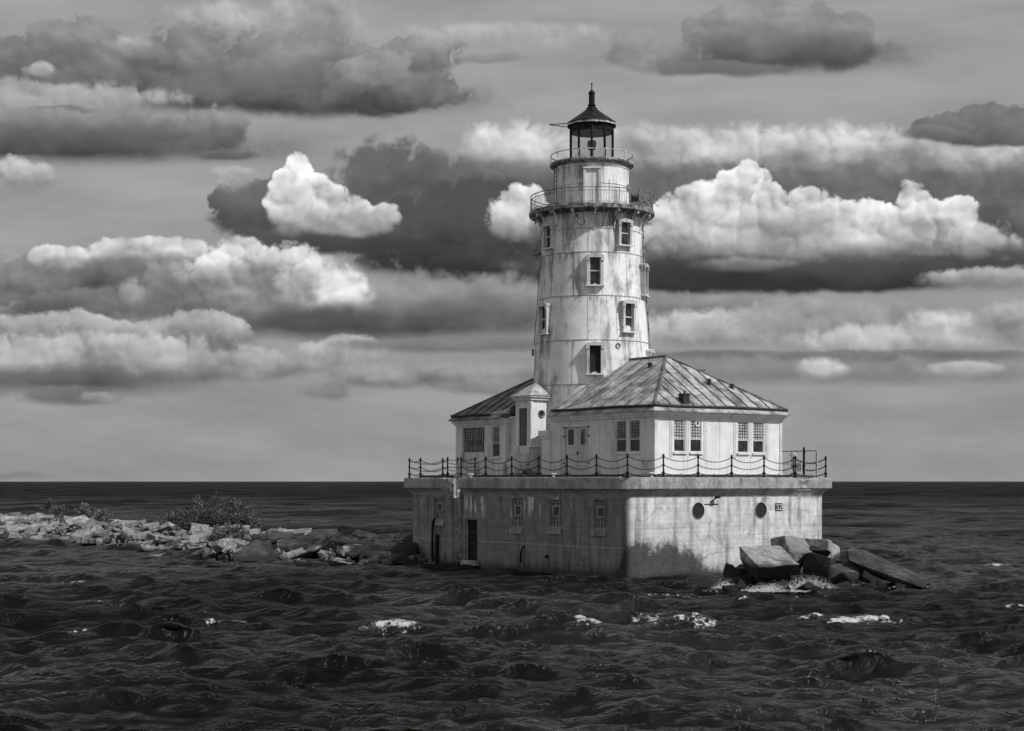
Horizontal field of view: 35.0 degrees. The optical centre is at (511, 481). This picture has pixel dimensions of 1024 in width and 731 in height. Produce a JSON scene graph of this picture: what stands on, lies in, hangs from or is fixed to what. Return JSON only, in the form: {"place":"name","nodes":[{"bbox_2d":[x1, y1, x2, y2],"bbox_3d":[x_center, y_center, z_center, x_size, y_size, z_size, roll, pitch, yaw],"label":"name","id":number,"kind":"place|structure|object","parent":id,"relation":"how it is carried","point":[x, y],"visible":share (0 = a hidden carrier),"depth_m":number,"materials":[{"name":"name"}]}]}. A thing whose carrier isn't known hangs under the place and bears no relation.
{"place":"outdoors","nodes":[
{"label":"outdoors","id":0,"kind":"place"},
{"bbox_2d":[0,481,1023,730],"bbox_3d":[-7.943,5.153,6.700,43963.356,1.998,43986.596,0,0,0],"label":"water","id":1,"kind":"structure","parent":0,"point":[114,637],"depth_m":52.88,"materials":[{"name":"liquid"}]},
{"bbox_2d":[137,544,157,550],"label":"stone block","id":2,"kind":"structure","parent":1,"relation":"on","point":[141,547],"depth_m":116.20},
{"bbox_2d":[55,532,360,556],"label":"rocks","id":3,"kind":"object","parent":1,"relation":"in","point":[337,554],"visible":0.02,"depth_m":126.28,"materials":[{"name":"stone"}]},
{"bbox_2d":[76,537,95,545],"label":"stone block","id":4,"kind":"structure","parent":3,"relation":"on","point":[80,540],"depth_m":125.88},
{"bbox_2d":[84,538,103,544],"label":"stone block","id":5,"kind":"structure","parent":4,"relation":"on","point":[91,541],"depth_m":125.33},
{"bbox_2d":[0,515,434,566],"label":"stones","id":6,"kind":"object","parent":3,"relation":"on","point":[327,547],"visible":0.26,"depth_m":110.17,"materials":[{"name":"stone"}]},
{"bbox_2d":[0,516,19,521],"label":"stone block","id":7,"kind":"structure","parent":6,"relation":"on","point":[2,518],"depth_m":145.93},
{"bbox_2d":[1,529,22,538],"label":"stone block","id":8,"kind":"structure","parent":6,"relation":"on","point":[6,534],"depth_m":134.88,"materials":[{"name":"stone"}]},
{"bbox_2d":[6,524,31,530],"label":"stone block","id":9,"kind":"structure","parent":6,"relation":"on","point":[23,526],"depth_m":138.04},
{"bbox_2d":[18,525,44,532],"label":"stone block","id":10,"kind":"structure","parent":6,"relation":"on","point":[31,529],"depth_m":136.57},
{"bbox_2d":[64,515,88,525],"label":"stone block","id":11,"kind":"structure","parent":6,"relation":"on","point":[71,521],"depth_m":140.83,"materials":[{"name":"stone"}]},
{"bbox_2d":[69,529,93,542],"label":"stone block","id":12,"kind":"structure","parent":6,"relation":"on","point":[75,535],"depth_m":128.41,"materials":[{"name":"stone"}]},
{"bbox_2d":[91,507,114,521],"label":"shrub","id":13,"kind":"object","parent":6,"relation":"on","point":[99,516],"visible":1,"depth_m":137.91,"materials":[{"name":"grey plant"}]},
{"bbox_2d":[103,534,122,541],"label":"stone block","id":14,"kind":"structure","parent":6,"relation":"on","point":[111,536],"depth_m":123.78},
{"bbox_2d":[120,526,136,540],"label":"stone block","id":15,"kind":"structure","parent":6,"relation":"on","point":[126,532],"depth_m":123.97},
{"bbox_2d":[136,533,146,540],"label":"stone block","id":16,"kind":"structure","parent":6,"relation":"on","point":[142,536],"depth_m":121.83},
{"bbox_2d":[141,522,158,528],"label":"stone block","id":17,"kind":"structure","parent":6,"relation":"on","point":[156,524],"depth_m":126.38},
{"bbox_2d":[147,532,165,539],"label":"stone block","id":18,"kind":"structure","parent":6,"relation":"on","point":[152,536],"depth_m":120.19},
{"bbox_2d":[150,522,179,535],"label":"stone block","id":19,"kind":"structure","parent":6,"relation":"on","point":[167,527],"depth_m":122.50,"materials":[{"name":"stone"}]},
{"bbox_2d":[158,536,179,544],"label":"stone block","id":20,"kind":"structure","parent":6,"relation":"on","point":[163,540],"depth_m":116.39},
{"bbox_2d":[151,509,192,524],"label":"bush","id":21,"kind":"object","parent":6,"relation":"on","point":[169,518],"visible":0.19,"depth_m":127.73,"materials":[{"name":"grey plant"}]},
{"bbox_2d":[187,533,205,543],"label":"stone block","id":22,"kind":"structure","parent":6,"relation":"on","point":[198,538],"depth_m":112.23,"materials":[{"name":"stone"}]},
{"bbox_2d":[190,523,208,530],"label":"stone block","id":23,"kind":"structure","parent":6,"relation":"on","point":[195,526],"depth_m":121.22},
{"bbox_2d":[191,548,210,554],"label":"stone block","id":24,"kind":"structure","parent":6,"relation":"on","point":[201,551],"depth_m":108.95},
{"bbox_2d":[190,530,212,534],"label":"stone block","id":25,"kind":"structure","parent":6,"relation":"on","point":[199,532],"depth_m":116.78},
{"bbox_2d":[201,550,217,560],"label":"stone block","id":26,"kind":"structure","parent":6,"relation":"on","point":[212,553],"depth_m":107.91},
{"bbox_2d":[154,492,265,530],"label":"bush","id":27,"kind":"object","parent":6,"relation":"on","point":[214,515],"visible":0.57,"depth_m":123.58,"materials":[{"name":"grey plant"}]},
{"bbox_2d":[208,520,250,541],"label":"front bush","id":28,"kind":"object","parent":6,"relation":"on","point":[233,532],"visible":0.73,"depth_m":111.84,"materials":[{"name":"grey plant"}]},
{"bbox_2d":[223,540,246,554],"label":"stone block","id":29,"kind":"structure","parent":6,"relation":"on","point":[232,544],"depth_m":108.36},
{"bbox_2d":[233,510,262,529],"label":"bush","id":30,"kind":"object","parent":6,"relation":"on","point":[246,518],"visible":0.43,"depth_m":121.76,"materials":[{"name":"grey plant"}]},
{"bbox_2d":[251,534,268,540],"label":"stone block","id":31,"kind":"structure","parent":6,"relation":"on","point":[258,537],"depth_m":108.84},
{"bbox_2d":[277,538,301,552],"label":"stone block","id":32,"kind":"structure","parent":6,"relation":"on","point":[286,546],"depth_m":105.00,"materials":[{"name":"stone"}]},
{"bbox_2d":[279,547,306,559],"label":"stone block","id":33,"kind":"structure","parent":6,"relation":"on","point":[298,553],"depth_m":102.58,"materials":[{"name":"stone"}]},
{"bbox_2d":[278,528,311,534],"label":"stone block","id":34,"kind":"structure","parent":6,"relation":"on","point":[302,530],"depth_m":112.79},
{"bbox_2d":[292,535,327,543],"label":"stone block","id":35,"kind":"structure","parent":6,"relation":"on","point":[311,539],"depth_m":104.91,"materials":[{"name":"stone"}]},
{"bbox_2d":[296,533,326,558],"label":"stone block","id":36,"kind":"structure","parent":6,"relation":"on","point":[323,539],"depth_m":104.70,"materials":[{"name":"stone"}]},
{"bbox_2d":[305,544,321,552],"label":"stone block","id":37,"kind":"structure","parent":6,"relation":"on","point":[312,548],"depth_m":102.93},
{"bbox_2d":[311,529,338,548],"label":"stone block","id":38,"kind":"structure","parent":6,"relation":"on","point":[328,532],"depth_m":108.11,"materials":[{"name":"stone"}]},
{"bbox_2d":[328,557,356,565],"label":"stone block","id":39,"kind":"structure","parent":6,"relation":"on","point":[339,561],"depth_m":99.33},
{"bbox_2d":[340,536,358,543],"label":"stone block","id":40,"kind":"structure","parent":6,"relation":"on","point":[350,540],"depth_m":104.19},
{"bbox_2d":[353,544,370,555],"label":"stone block","id":41,"kind":"structure","parent":6,"relation":"on","point":[360,549],"depth_m":100.34,"materials":[{"name":"stone"}]},
{"bbox_2d":[351,530,380,539],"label":"stone block","id":42,"kind":"structure","parent":6,"relation":"on","point":[360,534],"depth_m":105.32,"materials":[{"name":"stone"}]},
{"bbox_2d":[353,554,381,566],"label":"stone block","id":43,"kind":"structure","parent":6,"relation":"on","point":[370,560],"depth_m":98.32,"materials":[{"name":"stone"}]},
{"bbox_2d":[369,550,389,558],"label":"stone block","id":44,"kind":"structure","parent":6,"relation":"on","point":[372,553],"depth_m":99.34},
{"bbox_2d":[370,539,398,550],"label":"stone block","id":45,"kind":"structure","parent":44,"relation":"on","point":[384,545],"depth_m":99.65,"materials":[{"name":"stone"}]},
{"bbox_2d":[371,534,388,540],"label":"stone block","id":46,"kind":"structure","parent":6,"relation":"on","point":[376,537],"depth_m":102.73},
{"bbox_2d":[390,534,407,541],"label":"stone block","id":47,"kind":"structure","parent":6,"relation":"on","point":[399,538],"depth_m":100.72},
{"bbox_2d":[213,539,227,551],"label":"stone block","id":48,"kind":"structure","parent":3,"relation":"on","point":[219,544],"depth_m":108.34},
{"bbox_2d":[232,539,281,561],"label":"rock slab","id":49,"kind":"object","parent":3,"relation":"on","point":[256,550],"visible":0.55,"depth_m":103.93,"materials":[{"name":"grey stone"}]},
{"bbox_2d":[267,532,294,544],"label":"rock slab","id":50,"kind":"object","parent":3,"relation":"on","point":[273,535],"visible":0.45,"depth_m":108.58,"materials":[{"name":"stone"}]},
{"bbox_2d":[300,532,318,558],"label":"rock slab","id":51,"kind":"object","parent":3,"relation":"on","point":[314,553],"visible":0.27,"depth_m":105.04,"materials":[{"name":"stone"}]},
{"bbox_2d":[390,534,418,565],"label":"rock slab","id":52,"kind":"object","parent":3,"relation":"on","point":[401,553],"visible":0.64,"depth_m":96.74,"materials":[{"name":"stone"}]},
{"bbox_2d":[295,561,333,566],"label":"stone block","id":53,"kind":"structure","parent":1,"relation":"in","point":[326,564],"depth_m":100.41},
{"bbox_2d":[404,461,831,577],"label":"concrete pier","id":54,"kind":"structure","parent":1,"relation":"in","point":[630,526],"depth_m":87.10,"materials":[{"name":"grey concrete"}]},
{"bbox_2d":[434,498,443,525],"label":"window","id":55,"kind":"structure","parent":54,"relation":"in","point":[439,521],"depth_m":96.11,"materials":[{"name":"grey glass"}]},
{"bbox_2d":[468,520,476,560],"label":"door","id":56,"kind":"structure","parent":54,"relation":"in","point":[472,524],"depth_m":93.64,"materials":[{"name":"black metal"}]},
{"bbox_2d":[448,378,532,476],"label":"fog signal house","id":57,"kind":"structure","parent":54,"relation":"on","point":[486,428],"depth_m":96.91,"materials":[{"name":"paint"}]},
{"bbox_2d":[463,427,483,452],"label":"window","id":58,"kind":"structure","parent":57,"relation":"in","point":[473,437],"depth_m":97.83,"materials":[{"name":"glass"}]},
{"bbox_2d":[490,426,499,458],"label":"window","id":59,"kind":"structure","parent":57,"relation":"in","point":[496,429],"depth_m":95.87,"materials":[{"name":"glass"}]},
{"bbox_2d":[509,499,522,533],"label":"window","id":60,"kind":"structure","parent":54,"relation":"in","point":[517,526],"depth_m":89.97,"materials":[{"name":"grey glass"}]},
{"bbox_2d":[503,380,551,474],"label":"entry turret","id":61,"kind":"object","parent":54,"relation":"on","point":[531,400],"visible":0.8,"depth_m":93.39,"materials":[{"name":"paint"}]},
{"bbox_2d":[520,408,526,445],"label":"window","id":62,"kind":"structure","parent":61,"relation":"in","point":[523,411],"depth_m":93.55,"materials":[{"name":"glass"}]},
{"bbox_2d":[538,430,551,474],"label":"pillar","id":63,"kind":"structure","parent":54,"relation":"on","point":[546,436],"depth_m":91.57,"materials":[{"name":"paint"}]},
{"bbox_2d":[547,500,561,533],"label":"window","id":64,"kind":"structure","parent":54,"relation":"in","point":[555,528],"depth_m":87.22,"materials":[{"name":"grey glass"}]},
{"bbox_2d":[529,83,654,429],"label":"lighthouse tower","id":65,"kind":"structure","parent":54,"relation":"on","point":[592,319],"depth_m":93.59,"materials":[{"name":"paint"}]},
{"bbox_2d":[536,303,551,335],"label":"window","id":66,"kind":"structure","parent":65,"relation":"in","point":[544,309],"depth_m":94.33,"materials":[{"name":"paint"}]},
{"bbox_2d":[541,222,555,250],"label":"window","id":67,"kind":"structure","parent":65,"relation":"in","point":[548,229],"depth_m":94.52,"materials":[{"name":"paint"}]},
{"bbox_2d":[587,140,595,155],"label":"beacon lamp","id":68,"kind":"object","parent":65,"relation":"on","point":[589,144],"visible":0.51,"depth_m":95.96,"materials":[{"name":"glass"}]},
{"bbox_2d":[586,253,604,285],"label":"window","id":69,"kind":"structure","parent":65,"relation":"in","point":[594,261],"depth_m":92.96,"materials":[{"name":"paint"}]},
{"bbox_2d":[586,341,604,374],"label":"window","id":70,"kind":"structure","parent":65,"relation":"in","point":[595,350],"depth_m":92.69,"materials":[{"name":"paint"}]},
{"bbox_2d":[616,218,633,246],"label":"window","id":71,"kind":"structure","parent":65,"relation":"in","point":[624,225],"depth_m":93.62,"materials":[{"name":"paint"}]},
{"bbox_2d":[619,300,637,332],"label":"window","id":72,"kind":"structure","parent":65,"relation":"in","point":[627,307],"depth_m":93.42,"materials":[{"name":"paint"}]},
{"bbox_2d":[639,263,649,296],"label":"window","id":73,"kind":"structure","parent":65,"relation":"in","point":[644,267],"depth_m":94.70,"materials":[{"name":"paint"}]},
{"bbox_2d":[645,349,654,356],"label":"window","id":74,"kind":"structure","parent":65,"relation":"in","point":[649,352],"depth_m":94.73,"materials":[{"name":"paint"}]},
{"bbox_2d":[591,500,606,535],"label":"window","id":75,"kind":"structure","parent":54,"relation":"in","point":[600,504],"depth_m":84.25,"materials":[{"name":"grey glass"}]},
{"bbox_2d":[408,453,826,477],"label":"chain railing","id":76,"kind":"object","parent":54,"relation":"on","point":[627,473],"visible":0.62,"depth_m":88.30,"materials":[{"name":"black metal"}]},
{"bbox_2d":[546,355,790,474],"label":"keepers house","id":77,"kind":"structure","parent":54,"relation":"on","point":[651,408],"depth_m":88.07,"materials":[{"name":"paint"}]},
{"bbox_2d":[566,427,577,473],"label":"door","id":78,"kind":"structure","parent":77,"relation":"in","point":[571,432],"depth_m":90.19,"materials":[{"name":"paint"}]},
{"bbox_2d":[578,427,588,473],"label":"door","id":79,"kind":"structure","parent":77,"relation":"in","point":[583,432],"depth_m":89.42,"materials":[{"name":"paint"}]},
{"bbox_2d":[614,420,626,453],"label":"window","id":80,"kind":"structure","parent":77,"relation":"in","point":[621,425],"depth_m":86.86,"materials":[{"name":"glass"}]},
{"bbox_2d":[627,420,640,453],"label":"window","id":81,"kind":"structure","parent":77,"relation":"in","point":[634,424],"depth_m":85.95,"materials":[{"name":"glass"}]},
{"bbox_2d":[673,420,687,453],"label":"window","id":82,"kind":"structure","parent":77,"relation":"in","point":[679,425],"depth_m":85.74,"materials":[{"name":"glass"}]},
{"bbox_2d":[689,420,703,453],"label":"window","id":83,"kind":"structure","parent":77,"relation":"in","point":[695,432],"depth_m":86.42,"materials":[{"name":"glass"}]},
{"bbox_2d":[737,422,750,454],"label":"window","id":84,"kind":"structure","parent":77,"relation":"in","point":[742,426],"depth_m":88.55,"materials":[{"name":"glass"}]},
{"bbox_2d":[752,422,765,454],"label":"window","id":85,"kind":"structure","parent":77,"relation":"in","point":[758,427],"depth_m":89.29,"materials":[{"name":"glass"}]},
{"bbox_2d":[782,447,817,477],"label":"metal handrail","id":86,"kind":"object","parent":54,"relation":"on","point":[803,451],"visible":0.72,"depth_m":91.32,"materials":[{"name":"metal"}]},
{"bbox_2d":[789,453,802,473],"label":"float box","id":87,"kind":"object","parent":86,"relation":"hanging from","point":[800,464],"visible":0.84,"depth_m":91.50,"materials":[{"name":"paint"}]},
{"bbox_2d":[691,574,718,586],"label":"boulder","id":88,"kind":"object","parent":1,"relation":"in","point":[705,579],"visible":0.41,"depth_m":77.56,"materials":[{"name":"grey stone"}]},
{"bbox_2d":[723,563,740,576],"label":"boulder","id":89,"kind":"object","parent":1,"relation":"in","point":[730,570],"visible":0.54,"depth_m":80.34,"materials":[{"name":"stone"}]},
{"bbox_2d":[722,585,741,592],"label":"boulder","id":90,"kind":"object","parent":1,"relation":"on","point":[731,588],"visible":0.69,"depth_m":74.88,"materials":[{"name":"stone"}]},
{"bbox_2d":[722,575,743,583],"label":"boulder","id":91,"kind":"object","parent":1,"relation":"in","point":[735,579],"visible":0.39,"depth_m":79.01,"materials":[{"name":"stone"}]},
{"bbox_2d":[735,564,748,574],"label":"boulder","id":92,"kind":"object","parent":1,"relation":"in","point":[741,568],"visible":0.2,"depth_m":81.55,"materials":[{"name":"stone"}]},
{"bbox_2d":[738,578,748,590],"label":"boulder","id":93,"kind":"object","parent":1,"relation":"in","point":[743,584],"visible":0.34,"depth_m":76.65,"materials":[{"name":"stone"}]},
{"bbox_2d":[739,545,800,581],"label":"boulder","id":94,"kind":"object","parent":1,"relation":"in","point":[760,563],"visible":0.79,"depth_m":79.21,"materials":[{"name":"stone"}]},
{"bbox_2d":[742,583,808,592],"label":"sea spray","id":95,"kind":"object","parent":1,"relation":"on","point":[767,590],"visible":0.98,"depth_m":75.34,"materials":[{"name":"white liquid"}]},
{"bbox_2d":[772,579,790,594],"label":"boulder","id":96,"kind":"object","parent":1,"relation":"on","point":[784,582],"visible":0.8,"depth_m":75.72,"materials":[{"name":"stone"}]},
{"bbox_2d":[777,586,789,595],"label":"boulder","id":97,"kind":"object","parent":1,"relation":"on","point":[787,589],"visible":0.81,"depth_m":75.34,"materials":[{"name":"stone"}]},
{"bbox_2d":[790,575,800,585],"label":"boulder","id":98,"kind":"object","parent":1,"relation":"in","point":[793,578],"visible":0.93,"depth_m":77.85,"materials":[{"name":"stone"}]},
{"bbox_2d":[768,575,839,588],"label":"sea spray","id":99,"kind":"object","parent":1,"relation":"on","point":[797,585],"visible":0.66,"depth_m":77.40,"materials":[{"name":"white liquid"}]},
{"bbox_2d":[796,581,815,592],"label":"boulder","id":100,"kind":"object","parent":1,"relation":"in","point":[809,586],"visible":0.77,"depth_m":76.33,"materials":[{"name":"stone"}]},
{"bbox_2d":[803,552,840,575],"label":"boulder","id":101,"kind":"object","parent":1,"relation":"in","point":[814,564],"visible":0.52,"depth_m":81.60,"materials":[{"name":"stone"}]},
{"bbox_2d":[805,538,839,560],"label":"boulder","id":102,"kind":"object","parent":1,"relation":"in","point":[831,547],"visible":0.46,"depth_m":86.59,"materials":[{"name":"stone"}]},
{"bbox_2d":[836,581,853,587],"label":"boulder","id":103,"kind":"object","parent":1,"relation":"in","point":[845,584],"visible":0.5,"depth_m":77.50,"materials":[{"name":"stone"}]},
{"bbox_2d":[827,562,863,584],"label":"boulder","id":104,"kind":"object","parent":1,"relation":"in","point":[851,573],"visible":0.67,"depth_m":79.06,"materials":[{"name":"grey stone"}]},
{"bbox_2d":[856,576,870,584],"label":"boulder","id":105,"kind":"object","parent":1,"relation":"in","point":[862,580],"visible":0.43,"depth_m":78.81,"materials":[{"name":"stone"}]},
{"bbox_2d":[862,570,883,581],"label":"boulder","id":106,"kind":"object","parent":1,"relation":"in","point":[867,575],"visible":0.1,"depth_m":83.99,"materials":[{"name":"stone"}]},
{"bbox_2d":[846,548,929,588],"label":"boulder","id":107,"kind":"object","parent":1,"relation":"on","point":[876,566],"visible":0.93,"depth_m":78.75,"materials":[{"name":"grey stone"}]},
{"bbox_2d":[895,583,915,588],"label":"boulder","id":108,"kind":"object","parent":1,"relation":"in","point":[898,585],"visible":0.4,"depth_m":76.46,"materials":[{"name":"stone"}]},
{"bbox_2d":[0,0,1023,481],"label":"sky","id":109,"kind":"structure","parent":0,"point":[241,240],"materials":[{"name":"grey"}]},
{"bbox_2d":[630,194,648,205],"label":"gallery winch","id":110,"kind":"object","parent":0,"point":[634,198],"visible":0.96,"depth_m":93.79,"materials":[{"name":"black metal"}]},
{"bbox_2d":[770,536,811,569],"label":"boulder","id":111,"kind":"object","parent":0,"point":[796,548],"visible":0.57,"depth_m":83.32,"materials":[{"name":"stone"}]},
{"bbox_2d":[809,546,830,556],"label":"boulder","id":112,"kind":"object","parent":111,"relation":"on","point":[820,551],"visible":0.48,"depth_m":83.54,"materials":[{"name":"stone"}]},
{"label":"stone block","id":113,"kind":"object","parent":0,"visible":0},
{"bbox_2d":[37,498,67,515],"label":"shrub","id":114,"kind":"object","parent":113,"relation":"on","point":[51,509],"visible":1,"depth_m":145.69,"materials":[{"name":"grey plant"}]},
{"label":"stone block","id":115,"kind":"object","parent":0,"visible":0},
{"bbox_2d":[74,502,98,517],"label":"shrub","id":116,"kind":"object","parent":115,"relation":"on","point":[85,511],"visible":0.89,"depth_m":142.72,"materials":[{"name":"grey plant"}]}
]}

